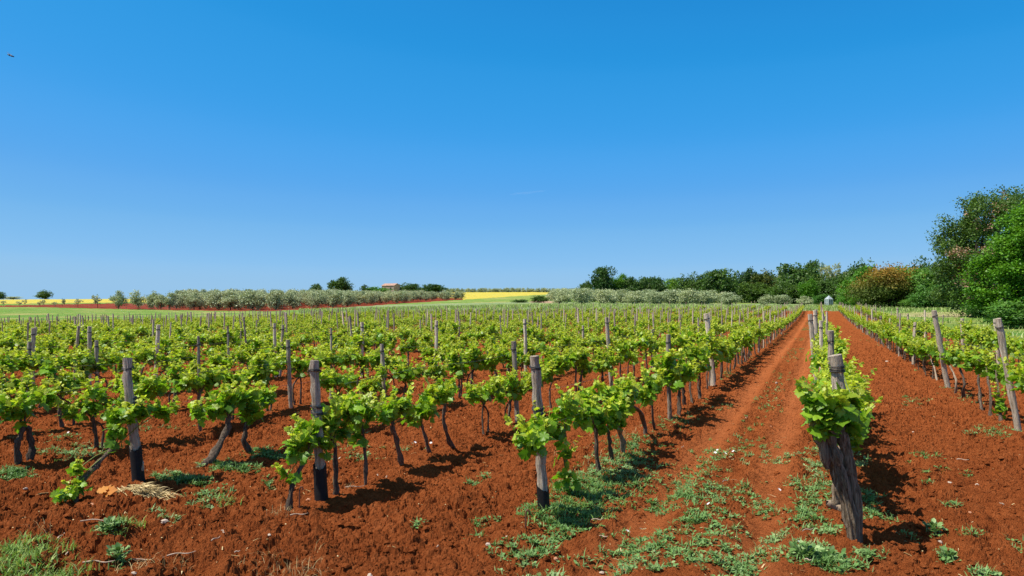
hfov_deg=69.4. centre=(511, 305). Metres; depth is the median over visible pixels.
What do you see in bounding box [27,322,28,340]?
wooden post
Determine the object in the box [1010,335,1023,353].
grapevine
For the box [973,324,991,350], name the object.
grapevine
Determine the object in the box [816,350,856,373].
grapevine
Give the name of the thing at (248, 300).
olive tree
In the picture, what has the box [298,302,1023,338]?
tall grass
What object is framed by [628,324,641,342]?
grapevine
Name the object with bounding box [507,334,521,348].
grapevine
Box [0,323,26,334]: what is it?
grapevine
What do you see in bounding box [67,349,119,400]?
grapevine
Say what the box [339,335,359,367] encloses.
grapevine
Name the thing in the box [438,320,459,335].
grapevine
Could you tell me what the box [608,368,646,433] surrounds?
grapevine
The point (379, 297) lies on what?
olive tree
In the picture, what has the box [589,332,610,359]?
grapevine
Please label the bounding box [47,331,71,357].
grapevine
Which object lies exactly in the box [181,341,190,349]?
grapevine
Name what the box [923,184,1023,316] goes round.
tall oak
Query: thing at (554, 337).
grapevine
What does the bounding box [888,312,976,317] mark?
dry grass ground
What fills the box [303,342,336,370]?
grapevine
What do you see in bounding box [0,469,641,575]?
grass tufts
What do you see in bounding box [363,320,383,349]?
grapevine
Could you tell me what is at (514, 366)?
wooden post
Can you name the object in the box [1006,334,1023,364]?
grapevine
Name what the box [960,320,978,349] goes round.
grapevine
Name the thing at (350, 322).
wooden post
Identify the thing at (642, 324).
grapevine
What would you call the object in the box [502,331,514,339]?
grapevine
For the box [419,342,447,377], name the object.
grapevine
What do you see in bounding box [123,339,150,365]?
grapevine
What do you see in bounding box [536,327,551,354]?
grapevine
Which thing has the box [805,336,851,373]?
grapevine
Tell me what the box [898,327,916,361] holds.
grapevine
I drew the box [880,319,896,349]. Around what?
grapevine
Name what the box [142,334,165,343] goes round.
grapevine
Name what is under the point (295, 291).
olive tree
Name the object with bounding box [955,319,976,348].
grapevine
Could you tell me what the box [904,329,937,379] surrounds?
grapevine
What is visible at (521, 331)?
grapevine
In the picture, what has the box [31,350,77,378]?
grapevine
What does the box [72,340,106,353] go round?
grapevine
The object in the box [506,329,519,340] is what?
grapevine
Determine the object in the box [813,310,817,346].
wooden post
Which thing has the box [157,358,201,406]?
grapevine
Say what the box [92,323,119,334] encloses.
grapevine
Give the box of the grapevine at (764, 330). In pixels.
[750,323,765,350]
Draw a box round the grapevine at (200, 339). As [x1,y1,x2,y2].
[186,330,213,360]
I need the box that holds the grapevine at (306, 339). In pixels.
[290,330,313,358]
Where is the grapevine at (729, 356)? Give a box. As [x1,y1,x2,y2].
[720,340,730,376]
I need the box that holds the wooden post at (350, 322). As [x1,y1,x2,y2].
[349,315,352,337]
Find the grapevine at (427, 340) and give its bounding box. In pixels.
[417,331,434,367]
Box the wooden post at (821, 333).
[819,320,822,368]
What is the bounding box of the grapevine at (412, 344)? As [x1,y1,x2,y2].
[396,334,422,366]
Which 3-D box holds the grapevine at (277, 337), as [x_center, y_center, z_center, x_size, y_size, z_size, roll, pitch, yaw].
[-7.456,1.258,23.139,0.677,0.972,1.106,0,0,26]
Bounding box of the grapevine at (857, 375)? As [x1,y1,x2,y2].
[818,366,876,391]
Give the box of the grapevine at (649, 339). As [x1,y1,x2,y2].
[633,325,654,368]
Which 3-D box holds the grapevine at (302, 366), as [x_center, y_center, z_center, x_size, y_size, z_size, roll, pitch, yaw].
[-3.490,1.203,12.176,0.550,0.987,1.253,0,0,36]
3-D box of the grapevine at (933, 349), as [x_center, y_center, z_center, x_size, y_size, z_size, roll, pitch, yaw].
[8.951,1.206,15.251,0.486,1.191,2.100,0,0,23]
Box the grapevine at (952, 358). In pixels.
[933,341,972,397]
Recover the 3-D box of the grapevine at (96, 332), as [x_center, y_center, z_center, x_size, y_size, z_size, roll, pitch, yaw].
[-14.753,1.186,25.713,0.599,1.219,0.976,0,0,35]
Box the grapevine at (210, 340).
[203,324,241,351]
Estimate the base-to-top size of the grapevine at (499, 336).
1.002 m
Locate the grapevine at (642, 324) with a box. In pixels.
[631,320,647,350]
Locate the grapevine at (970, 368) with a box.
[951,344,988,409]
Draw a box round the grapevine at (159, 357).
[139,348,189,376]
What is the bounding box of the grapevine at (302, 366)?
[265,348,328,404]
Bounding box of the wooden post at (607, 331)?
[605,317,612,385]
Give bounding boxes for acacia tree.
[817,263,836,279]
[830,262,845,277]
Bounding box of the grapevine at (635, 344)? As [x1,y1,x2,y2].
[624,330,648,375]
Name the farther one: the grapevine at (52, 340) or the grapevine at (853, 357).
the grapevine at (52, 340)
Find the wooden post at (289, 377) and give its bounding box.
[286,340,292,408]
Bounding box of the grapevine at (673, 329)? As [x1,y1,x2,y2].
[661,321,682,346]
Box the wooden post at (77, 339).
[73,326,79,378]
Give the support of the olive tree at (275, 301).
on the orchard soil ground at (130, 306)
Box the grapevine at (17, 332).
[1,327,30,341]
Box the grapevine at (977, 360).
[963,344,1000,415]
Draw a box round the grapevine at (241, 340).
[231,335,252,347]
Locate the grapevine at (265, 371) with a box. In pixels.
[246,351,286,410]
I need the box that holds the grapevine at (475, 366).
[456,338,494,391]
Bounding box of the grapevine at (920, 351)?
[913,337,934,374]
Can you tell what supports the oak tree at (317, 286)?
on the yellow crop field at (475, 295)
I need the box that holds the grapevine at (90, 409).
[52,376,122,448]
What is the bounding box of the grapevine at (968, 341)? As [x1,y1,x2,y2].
[961,329,977,354]
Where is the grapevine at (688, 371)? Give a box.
[671,360,704,416]
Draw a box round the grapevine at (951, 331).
[946,325,959,344]
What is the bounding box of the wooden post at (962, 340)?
[960,318,964,350]
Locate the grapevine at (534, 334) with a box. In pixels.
[527,323,543,353]
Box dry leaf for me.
[97,485,116,496]
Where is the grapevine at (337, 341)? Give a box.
[318,332,346,367]
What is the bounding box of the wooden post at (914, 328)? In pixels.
[912,322,916,363]
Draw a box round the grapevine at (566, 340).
[551,332,574,357]
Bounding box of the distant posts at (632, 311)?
[1,301,880,324]
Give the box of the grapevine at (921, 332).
[905,325,926,362]
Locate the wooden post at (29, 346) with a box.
[26,342,31,396]
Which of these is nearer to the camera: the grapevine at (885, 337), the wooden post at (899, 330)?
the wooden post at (899, 330)
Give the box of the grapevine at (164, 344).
[147,334,185,371]
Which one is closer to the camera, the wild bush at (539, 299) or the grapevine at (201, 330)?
the grapevine at (201, 330)
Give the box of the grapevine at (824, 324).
[818,319,831,333]
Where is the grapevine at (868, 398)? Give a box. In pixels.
[808,374,874,410]
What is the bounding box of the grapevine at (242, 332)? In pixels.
[232,326,252,338]
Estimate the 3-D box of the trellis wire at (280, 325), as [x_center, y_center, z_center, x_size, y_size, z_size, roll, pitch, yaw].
[-6.026,0.840,31.304,0.003,0.407,42.000,0,0,23]
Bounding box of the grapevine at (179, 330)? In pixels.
[166,324,191,339]
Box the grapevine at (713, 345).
[690,328,722,388]
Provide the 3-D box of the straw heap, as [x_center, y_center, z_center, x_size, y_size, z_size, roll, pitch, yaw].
[-3.266,1.685,6.618,0.776,0.184,0.375,0,0,0]
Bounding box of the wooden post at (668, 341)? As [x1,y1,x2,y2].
[666,334,671,418]
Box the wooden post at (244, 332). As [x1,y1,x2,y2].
[243,317,247,368]
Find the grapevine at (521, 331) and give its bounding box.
[517,325,532,337]
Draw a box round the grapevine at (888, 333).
[884,328,897,353]
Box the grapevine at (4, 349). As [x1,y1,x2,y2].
[0,345,26,395]
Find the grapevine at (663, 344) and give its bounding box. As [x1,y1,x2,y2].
[647,331,665,366]
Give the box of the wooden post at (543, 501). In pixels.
[529,355,549,510]
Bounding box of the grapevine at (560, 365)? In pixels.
[539,344,576,407]
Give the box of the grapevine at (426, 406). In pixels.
[405,383,439,452]
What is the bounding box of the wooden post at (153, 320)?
[152,319,154,339]
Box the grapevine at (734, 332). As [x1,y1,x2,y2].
[721,328,744,368]
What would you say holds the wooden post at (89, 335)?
on the soil ground at (438, 507)
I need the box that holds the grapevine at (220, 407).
[187,375,262,466]
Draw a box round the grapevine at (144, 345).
[132,338,161,372]
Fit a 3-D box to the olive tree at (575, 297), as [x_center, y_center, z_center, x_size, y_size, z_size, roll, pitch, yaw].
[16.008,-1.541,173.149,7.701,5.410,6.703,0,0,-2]
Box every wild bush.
[4,296,22,299]
[364,286,394,291]
[509,299,527,302]
[530,295,549,302]
[811,294,831,304]
[835,296,855,305]
[848,296,869,305]
[898,299,930,308]
[961,302,987,317]
[979,300,1023,328]
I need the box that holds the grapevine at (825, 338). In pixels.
[814,328,841,344]
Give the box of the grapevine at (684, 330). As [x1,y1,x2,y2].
[677,324,694,340]
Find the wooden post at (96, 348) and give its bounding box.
[94,340,98,381]
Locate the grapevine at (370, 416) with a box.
[342,384,385,485]
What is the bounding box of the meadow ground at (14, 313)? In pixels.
[0,295,1023,359]
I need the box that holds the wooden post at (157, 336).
[154,325,159,377]
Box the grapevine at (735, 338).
[727,331,743,371]
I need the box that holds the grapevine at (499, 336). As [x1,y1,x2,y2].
[493,333,504,343]
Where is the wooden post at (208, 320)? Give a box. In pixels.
[208,313,209,329]
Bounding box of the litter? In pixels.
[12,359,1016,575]
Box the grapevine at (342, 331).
[334,326,349,338]
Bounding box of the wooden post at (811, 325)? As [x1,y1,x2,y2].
[808,314,816,379]
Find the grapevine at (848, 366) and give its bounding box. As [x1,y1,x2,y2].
[806,361,859,392]
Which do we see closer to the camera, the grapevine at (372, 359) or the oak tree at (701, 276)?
the grapevine at (372, 359)
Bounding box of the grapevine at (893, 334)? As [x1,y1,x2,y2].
[890,324,901,351]
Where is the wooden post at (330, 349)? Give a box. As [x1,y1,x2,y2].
[329,328,331,398]
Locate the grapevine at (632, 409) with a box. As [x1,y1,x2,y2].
[613,382,637,452]
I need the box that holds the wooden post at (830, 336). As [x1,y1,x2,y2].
[827,330,833,368]
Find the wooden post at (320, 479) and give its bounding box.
[308,360,328,500]
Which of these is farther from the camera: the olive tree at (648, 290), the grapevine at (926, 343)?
the olive tree at (648, 290)
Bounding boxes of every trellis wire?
[1,315,558,348]
[1,318,616,379]
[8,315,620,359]
[9,315,591,355]
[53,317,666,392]
[63,317,515,343]
[185,317,703,401]
[345,316,745,413]
[547,329,740,421]
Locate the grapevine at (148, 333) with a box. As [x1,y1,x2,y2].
[133,324,155,338]
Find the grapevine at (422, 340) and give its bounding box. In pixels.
[418,331,433,341]
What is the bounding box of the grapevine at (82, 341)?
[57,329,94,346]
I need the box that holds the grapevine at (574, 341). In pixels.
[570,337,583,349]
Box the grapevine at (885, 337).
[883,325,897,351]
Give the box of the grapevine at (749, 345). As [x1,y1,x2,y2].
[739,336,753,361]
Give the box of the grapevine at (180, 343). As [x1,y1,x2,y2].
[153,337,188,353]
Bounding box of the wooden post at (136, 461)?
[121,358,145,482]
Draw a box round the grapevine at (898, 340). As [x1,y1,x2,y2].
[891,331,905,360]
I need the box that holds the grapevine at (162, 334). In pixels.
[155,331,171,353]
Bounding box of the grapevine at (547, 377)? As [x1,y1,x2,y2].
[520,366,554,389]
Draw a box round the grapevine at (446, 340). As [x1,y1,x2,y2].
[432,335,451,363]
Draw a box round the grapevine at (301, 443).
[271,403,338,510]
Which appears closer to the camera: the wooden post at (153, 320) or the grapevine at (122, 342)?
the grapevine at (122, 342)
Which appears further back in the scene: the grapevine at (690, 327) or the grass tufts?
the grapevine at (690, 327)
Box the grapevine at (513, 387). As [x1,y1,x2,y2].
[493,368,530,422]
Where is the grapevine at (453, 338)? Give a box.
[448,332,460,343]
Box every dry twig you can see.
[82,560,114,562]
[167,551,194,555]
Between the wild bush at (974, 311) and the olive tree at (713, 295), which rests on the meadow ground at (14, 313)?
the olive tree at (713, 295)
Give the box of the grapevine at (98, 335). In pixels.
[86,332,116,342]
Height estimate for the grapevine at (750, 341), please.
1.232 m
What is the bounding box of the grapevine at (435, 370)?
[420,352,450,379]
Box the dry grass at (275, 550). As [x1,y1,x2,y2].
[22,424,651,575]
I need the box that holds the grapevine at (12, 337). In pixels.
[0,330,22,344]
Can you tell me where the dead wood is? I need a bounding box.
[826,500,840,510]
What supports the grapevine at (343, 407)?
on the soil ground at (438, 507)
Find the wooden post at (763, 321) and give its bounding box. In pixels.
[763,311,764,347]
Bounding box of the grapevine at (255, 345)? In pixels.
[236,336,268,356]
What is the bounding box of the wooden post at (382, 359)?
[380,344,386,402]
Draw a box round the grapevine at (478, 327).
[467,323,482,333]
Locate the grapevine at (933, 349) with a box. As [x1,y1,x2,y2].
[928,337,957,393]
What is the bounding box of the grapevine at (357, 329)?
[348,324,360,335]
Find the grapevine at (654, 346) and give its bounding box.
[647,338,664,367]
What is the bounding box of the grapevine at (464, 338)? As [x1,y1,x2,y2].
[459,333,474,351]
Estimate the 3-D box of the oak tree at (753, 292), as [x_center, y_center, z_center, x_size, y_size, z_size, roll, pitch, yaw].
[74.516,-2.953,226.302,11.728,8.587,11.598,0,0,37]
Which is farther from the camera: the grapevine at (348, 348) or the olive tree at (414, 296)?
the olive tree at (414, 296)
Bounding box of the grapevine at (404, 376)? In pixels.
[389,354,427,396]
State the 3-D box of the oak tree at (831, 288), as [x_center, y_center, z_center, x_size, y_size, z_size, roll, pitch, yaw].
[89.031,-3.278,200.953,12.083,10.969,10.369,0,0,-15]
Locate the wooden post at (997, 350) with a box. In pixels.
[993,319,1000,363]
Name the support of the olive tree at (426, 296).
on the orchard soil ground at (130, 306)
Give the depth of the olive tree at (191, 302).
163.82 m
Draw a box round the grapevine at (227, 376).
[201,362,257,419]
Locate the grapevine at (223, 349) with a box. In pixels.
[216,341,237,361]
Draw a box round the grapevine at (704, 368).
[694,352,713,398]
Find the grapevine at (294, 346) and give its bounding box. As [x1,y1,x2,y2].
[262,336,298,375]
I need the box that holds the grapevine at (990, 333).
[984,326,1004,362]
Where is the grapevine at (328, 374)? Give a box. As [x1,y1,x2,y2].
[319,361,364,395]
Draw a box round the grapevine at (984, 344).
[979,337,993,355]
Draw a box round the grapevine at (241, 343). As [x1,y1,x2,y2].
[229,336,254,354]
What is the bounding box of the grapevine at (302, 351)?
[299,342,320,374]
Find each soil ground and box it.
[0,298,462,310]
[0,311,1023,575]
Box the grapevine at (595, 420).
[566,376,615,471]
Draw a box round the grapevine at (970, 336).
[964,330,984,346]
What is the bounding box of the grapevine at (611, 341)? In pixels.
[601,332,615,346]
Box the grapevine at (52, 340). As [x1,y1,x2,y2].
[24,333,71,352]
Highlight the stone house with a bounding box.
[381,283,399,291]
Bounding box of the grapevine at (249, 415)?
[230,382,277,452]
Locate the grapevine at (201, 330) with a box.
[186,323,209,351]
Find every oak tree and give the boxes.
[0,291,6,299]
[35,290,53,298]
[310,283,323,290]
[326,277,353,290]
[399,282,428,291]
[422,284,450,291]
[577,280,591,288]
[588,265,620,291]
[610,273,628,290]
[619,276,647,291]
[641,277,653,289]
[646,276,664,290]
[650,277,667,291]
[663,277,679,289]
[671,271,702,290]
[694,268,741,302]
[695,274,707,290]
[736,271,745,302]
[737,282,772,302]
[739,266,761,302]
[747,268,778,301]
[763,280,802,303]
[772,262,819,303]
[795,278,820,302]
[797,272,834,302]
[804,259,823,274]
[812,278,836,303]
[817,273,844,303]
[828,267,859,301]
[845,257,874,272]
[905,255,939,272]
[927,263,965,287]
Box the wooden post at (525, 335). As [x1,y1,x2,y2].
[523,319,526,375]
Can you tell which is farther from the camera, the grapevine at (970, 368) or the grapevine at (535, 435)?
the grapevine at (970, 368)
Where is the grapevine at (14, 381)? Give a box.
[0,364,35,396]
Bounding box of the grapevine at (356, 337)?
[350,326,386,374]
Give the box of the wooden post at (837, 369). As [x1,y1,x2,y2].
[828,354,852,453]
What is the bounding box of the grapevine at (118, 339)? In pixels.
[116,331,147,342]
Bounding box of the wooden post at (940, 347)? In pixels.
[931,310,950,387]
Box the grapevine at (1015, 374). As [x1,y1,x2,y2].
[1003,344,1023,393]
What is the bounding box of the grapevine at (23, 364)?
[0,346,44,378]
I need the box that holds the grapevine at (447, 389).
[423,374,459,447]
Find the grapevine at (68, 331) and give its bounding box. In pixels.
[59,323,86,350]
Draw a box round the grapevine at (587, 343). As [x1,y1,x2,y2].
[575,333,596,348]
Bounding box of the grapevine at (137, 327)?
[114,321,148,354]
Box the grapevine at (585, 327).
[578,320,591,337]
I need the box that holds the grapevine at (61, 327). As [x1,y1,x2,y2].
[51,321,72,352]
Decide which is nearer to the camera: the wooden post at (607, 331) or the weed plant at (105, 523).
the weed plant at (105, 523)
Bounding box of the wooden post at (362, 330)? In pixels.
[360,322,363,377]
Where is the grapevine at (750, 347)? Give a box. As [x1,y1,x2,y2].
[745,322,758,359]
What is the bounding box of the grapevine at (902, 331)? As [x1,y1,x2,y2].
[892,325,911,358]
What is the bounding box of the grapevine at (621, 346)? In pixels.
[610,333,630,376]
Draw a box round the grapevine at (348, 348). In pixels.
[337,342,358,367]
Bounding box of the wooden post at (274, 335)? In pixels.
[273,323,276,376]
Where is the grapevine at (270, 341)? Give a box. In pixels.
[263,333,277,351]
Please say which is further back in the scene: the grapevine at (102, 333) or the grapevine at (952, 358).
the grapevine at (102, 333)
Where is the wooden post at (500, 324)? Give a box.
[499,315,501,334]
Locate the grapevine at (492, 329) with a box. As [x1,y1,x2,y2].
[479,321,501,352]
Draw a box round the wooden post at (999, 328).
[995,318,1021,431]
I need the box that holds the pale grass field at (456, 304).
[298,302,885,314]
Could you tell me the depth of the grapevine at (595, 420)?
7.22 m
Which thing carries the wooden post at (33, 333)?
on the soil ground at (438, 507)
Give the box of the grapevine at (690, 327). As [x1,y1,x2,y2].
[686,325,701,341]
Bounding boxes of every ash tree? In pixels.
[834,277,854,299]
[847,264,892,304]
[905,267,951,308]
[905,284,946,307]
[933,277,962,307]
[956,200,1023,322]
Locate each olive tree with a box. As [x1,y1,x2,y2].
[108,290,128,308]
[128,289,146,308]
[143,290,161,308]
[154,294,165,308]
[160,291,177,309]
[173,293,184,308]
[175,293,190,307]
[179,289,192,301]
[183,292,203,308]
[193,292,208,308]
[194,292,206,309]
[206,290,224,307]
[206,291,225,309]
[216,288,240,309]
[234,295,241,309]
[236,289,268,309]
[252,290,266,309]
[264,290,289,309]
[282,291,301,308]
[283,292,301,307]
[286,288,303,306]
[300,290,314,305]
[302,289,317,305]
[306,292,318,307]
[309,291,329,307]
[325,291,333,306]
[327,290,346,307]
[339,292,356,306]
[355,291,365,304]
[355,292,368,304]
[365,291,378,304]
[376,291,385,302]
[380,291,393,303]
[392,291,403,302]
[401,292,410,301]
[410,291,419,301]
[417,290,423,299]
[422,292,429,300]
[428,291,436,299]
[437,291,445,299]
[441,291,450,299]
[451,292,459,299]
[458,291,465,298]
[546,291,558,302]
[550,289,571,302]
[551,291,570,303]
[568,287,595,303]
[593,289,618,303]
[603,290,622,303]
[615,287,630,302]
[622,291,643,303]
[628,290,645,303]
[638,288,649,302]
[642,291,663,303]
[645,289,666,303]
[663,289,683,303]
[672,288,699,303]
[692,292,714,304]
[693,290,715,303]
[706,289,718,303]
[720,290,742,304]
[758,294,774,304]
[774,294,792,304]
[794,295,813,305]
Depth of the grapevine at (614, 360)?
15.20 m
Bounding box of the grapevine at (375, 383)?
[359,360,391,422]
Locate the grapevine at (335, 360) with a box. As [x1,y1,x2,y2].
[315,345,354,398]
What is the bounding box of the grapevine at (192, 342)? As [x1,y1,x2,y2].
[175,328,209,352]
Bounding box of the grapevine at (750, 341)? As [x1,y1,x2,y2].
[737,324,757,361]
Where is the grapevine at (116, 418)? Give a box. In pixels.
[50,394,180,502]
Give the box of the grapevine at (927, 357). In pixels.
[915,346,928,371]
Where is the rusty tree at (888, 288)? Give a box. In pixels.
[839,261,928,307]
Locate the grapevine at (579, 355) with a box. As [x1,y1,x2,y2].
[554,342,594,391]
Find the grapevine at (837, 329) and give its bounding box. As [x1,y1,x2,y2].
[823,325,840,340]
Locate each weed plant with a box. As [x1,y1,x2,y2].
[98,516,120,531]
[106,542,131,557]
[789,540,824,556]
[807,543,850,561]
[921,518,947,532]
[936,546,957,560]
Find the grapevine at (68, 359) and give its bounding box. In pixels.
[13,346,86,407]
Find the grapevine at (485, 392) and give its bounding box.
[462,375,507,433]
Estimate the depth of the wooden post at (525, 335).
16.24 m
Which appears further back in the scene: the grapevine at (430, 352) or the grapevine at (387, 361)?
the grapevine at (430, 352)
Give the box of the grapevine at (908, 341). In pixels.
[906,335,923,365]
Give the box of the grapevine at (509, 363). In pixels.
[499,346,523,377]
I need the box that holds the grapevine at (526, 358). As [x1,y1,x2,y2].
[517,347,530,382]
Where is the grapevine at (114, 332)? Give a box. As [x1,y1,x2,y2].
[109,328,121,342]
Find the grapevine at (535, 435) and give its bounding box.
[503,384,584,494]
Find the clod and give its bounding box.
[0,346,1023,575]
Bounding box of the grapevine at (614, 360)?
[602,342,624,385]
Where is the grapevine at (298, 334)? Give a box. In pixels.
[291,330,311,351]
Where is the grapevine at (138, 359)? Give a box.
[112,341,158,393]
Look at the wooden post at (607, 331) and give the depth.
15.35 m
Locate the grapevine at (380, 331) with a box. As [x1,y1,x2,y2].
[365,327,396,355]
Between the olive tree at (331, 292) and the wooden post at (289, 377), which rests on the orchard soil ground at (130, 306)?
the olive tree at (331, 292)
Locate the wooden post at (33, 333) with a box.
[31,328,35,383]
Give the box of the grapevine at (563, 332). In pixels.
[553,328,567,355]
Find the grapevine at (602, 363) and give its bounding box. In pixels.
[590,345,611,381]
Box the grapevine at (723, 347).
[697,326,726,381]
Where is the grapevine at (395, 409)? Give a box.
[371,382,419,464]
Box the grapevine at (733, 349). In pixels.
[725,340,739,373]
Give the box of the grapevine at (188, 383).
[170,363,228,431]
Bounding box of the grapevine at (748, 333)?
[739,327,753,363]
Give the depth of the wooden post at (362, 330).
17.13 m
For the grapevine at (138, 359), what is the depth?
13.74 m
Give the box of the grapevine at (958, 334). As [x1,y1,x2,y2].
[951,327,960,347]
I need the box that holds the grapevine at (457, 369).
[441,347,473,398]
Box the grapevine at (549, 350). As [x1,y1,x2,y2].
[538,343,559,364]
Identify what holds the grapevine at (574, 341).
on the soil ground at (438, 507)
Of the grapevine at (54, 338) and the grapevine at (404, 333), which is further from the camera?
the grapevine at (404, 333)
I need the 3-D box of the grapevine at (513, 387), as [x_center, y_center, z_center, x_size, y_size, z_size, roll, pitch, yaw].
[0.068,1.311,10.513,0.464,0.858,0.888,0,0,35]
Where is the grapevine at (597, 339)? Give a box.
[584,330,602,354]
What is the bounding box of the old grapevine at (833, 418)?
[793,375,867,542]
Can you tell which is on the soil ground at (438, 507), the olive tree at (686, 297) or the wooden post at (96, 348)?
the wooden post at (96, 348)
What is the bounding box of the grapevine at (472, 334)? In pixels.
[464,326,485,343]
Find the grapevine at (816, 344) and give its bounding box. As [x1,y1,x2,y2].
[809,331,835,367]
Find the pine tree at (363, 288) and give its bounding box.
[359,284,369,290]
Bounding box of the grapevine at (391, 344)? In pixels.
[377,331,399,371]
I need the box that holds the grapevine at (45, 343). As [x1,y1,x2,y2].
[22,335,73,355]
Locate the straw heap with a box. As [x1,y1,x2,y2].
[116,482,183,499]
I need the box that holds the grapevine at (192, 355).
[172,343,214,363]
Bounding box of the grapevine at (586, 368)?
[570,340,597,391]
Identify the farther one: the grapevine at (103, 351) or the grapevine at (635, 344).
the grapevine at (635, 344)
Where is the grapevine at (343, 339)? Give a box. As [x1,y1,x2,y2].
[335,333,351,343]
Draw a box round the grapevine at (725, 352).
[717,334,732,379]
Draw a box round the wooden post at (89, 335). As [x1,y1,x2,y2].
[87,326,91,386]
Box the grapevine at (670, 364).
[647,346,684,419]
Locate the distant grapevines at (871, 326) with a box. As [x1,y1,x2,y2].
[0,304,952,348]
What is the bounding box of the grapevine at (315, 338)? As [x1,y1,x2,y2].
[309,330,332,343]
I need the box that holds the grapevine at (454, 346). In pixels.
[438,340,461,371]
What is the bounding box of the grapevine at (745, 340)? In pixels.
[725,324,750,363]
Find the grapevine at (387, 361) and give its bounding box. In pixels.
[369,345,398,385]
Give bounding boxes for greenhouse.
[825,296,832,304]
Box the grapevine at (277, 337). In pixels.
[262,331,290,343]
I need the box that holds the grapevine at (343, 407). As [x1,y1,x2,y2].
[311,385,373,494]
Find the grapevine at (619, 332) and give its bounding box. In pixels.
[609,322,627,338]
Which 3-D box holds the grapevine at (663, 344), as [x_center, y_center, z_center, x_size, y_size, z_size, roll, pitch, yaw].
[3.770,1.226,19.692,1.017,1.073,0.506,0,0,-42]
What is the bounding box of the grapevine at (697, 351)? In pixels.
[672,331,709,402]
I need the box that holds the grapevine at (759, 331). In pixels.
[747,319,765,353]
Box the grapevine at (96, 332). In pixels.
[79,322,103,344]
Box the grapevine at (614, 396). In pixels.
[599,374,632,461]
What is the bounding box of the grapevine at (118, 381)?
[108,358,148,393]
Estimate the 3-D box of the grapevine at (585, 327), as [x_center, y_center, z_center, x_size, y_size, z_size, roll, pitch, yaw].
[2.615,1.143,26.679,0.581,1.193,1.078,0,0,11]
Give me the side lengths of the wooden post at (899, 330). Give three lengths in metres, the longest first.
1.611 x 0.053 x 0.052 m
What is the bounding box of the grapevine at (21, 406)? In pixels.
[0,377,61,464]
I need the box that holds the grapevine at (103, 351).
[75,344,121,374]
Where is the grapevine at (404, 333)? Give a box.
[396,323,417,351]
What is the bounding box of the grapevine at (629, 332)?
[623,327,634,338]
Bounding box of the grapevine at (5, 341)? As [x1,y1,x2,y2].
[0,331,30,375]
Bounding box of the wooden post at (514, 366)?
[511,341,518,422]
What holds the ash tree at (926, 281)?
on the pale grass field at (456, 304)
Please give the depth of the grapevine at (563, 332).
24.43 m
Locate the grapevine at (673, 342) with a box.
[662,334,677,348]
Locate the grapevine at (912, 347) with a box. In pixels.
[908,336,928,368]
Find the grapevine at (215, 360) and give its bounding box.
[183,346,237,392]
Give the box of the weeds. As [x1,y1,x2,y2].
[0,323,1023,575]
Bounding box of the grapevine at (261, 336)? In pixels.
[250,333,268,342]
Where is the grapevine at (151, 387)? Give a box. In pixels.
[108,362,174,437]
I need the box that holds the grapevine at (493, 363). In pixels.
[479,336,511,375]
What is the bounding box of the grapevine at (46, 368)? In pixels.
[25,353,93,426]
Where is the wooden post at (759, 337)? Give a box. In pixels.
[758,319,759,351]
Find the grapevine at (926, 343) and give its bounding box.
[919,338,950,378]
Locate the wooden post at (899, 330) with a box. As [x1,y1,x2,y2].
[898,313,900,355]
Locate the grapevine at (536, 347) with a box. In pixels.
[519,335,547,357]
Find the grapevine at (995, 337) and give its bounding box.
[990,329,1014,352]
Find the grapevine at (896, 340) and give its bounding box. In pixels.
[892,328,901,356]
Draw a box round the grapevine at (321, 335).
[312,325,335,345]
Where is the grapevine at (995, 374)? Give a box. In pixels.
[981,352,1012,420]
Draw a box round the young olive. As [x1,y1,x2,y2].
[91,294,103,307]
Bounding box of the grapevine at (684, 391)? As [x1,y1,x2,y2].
[678,351,701,404]
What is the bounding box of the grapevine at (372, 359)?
[337,345,379,394]
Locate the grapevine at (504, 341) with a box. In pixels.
[495,335,511,367]
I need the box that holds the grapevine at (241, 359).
[234,345,277,389]
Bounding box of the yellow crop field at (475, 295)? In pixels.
[0,292,548,303]
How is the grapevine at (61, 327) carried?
on the soil ground at (438, 507)
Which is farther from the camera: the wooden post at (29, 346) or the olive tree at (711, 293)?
the olive tree at (711, 293)
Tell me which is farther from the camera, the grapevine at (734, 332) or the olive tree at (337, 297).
the olive tree at (337, 297)
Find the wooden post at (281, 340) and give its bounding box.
[278,325,283,376]
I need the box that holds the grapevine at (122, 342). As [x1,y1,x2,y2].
[97,327,137,372]
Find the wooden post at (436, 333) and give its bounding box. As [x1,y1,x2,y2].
[435,320,437,357]
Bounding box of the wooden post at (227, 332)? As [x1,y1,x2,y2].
[226,326,229,381]
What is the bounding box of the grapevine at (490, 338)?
[479,331,500,370]
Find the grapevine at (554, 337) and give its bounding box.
[545,328,560,345]
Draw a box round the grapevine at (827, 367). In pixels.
[816,361,863,380]
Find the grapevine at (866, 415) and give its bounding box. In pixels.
[797,376,882,445]
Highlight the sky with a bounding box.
[0,0,1023,299]
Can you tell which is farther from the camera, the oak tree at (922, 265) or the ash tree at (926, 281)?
the oak tree at (922, 265)
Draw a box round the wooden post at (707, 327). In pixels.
[704,313,715,385]
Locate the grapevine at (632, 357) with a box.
[624,346,641,374]
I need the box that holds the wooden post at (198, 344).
[196,336,201,419]
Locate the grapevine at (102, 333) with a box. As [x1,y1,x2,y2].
[81,326,108,341]
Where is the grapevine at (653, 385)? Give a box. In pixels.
[635,361,665,428]
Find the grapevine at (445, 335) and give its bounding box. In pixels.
[433,331,449,350]

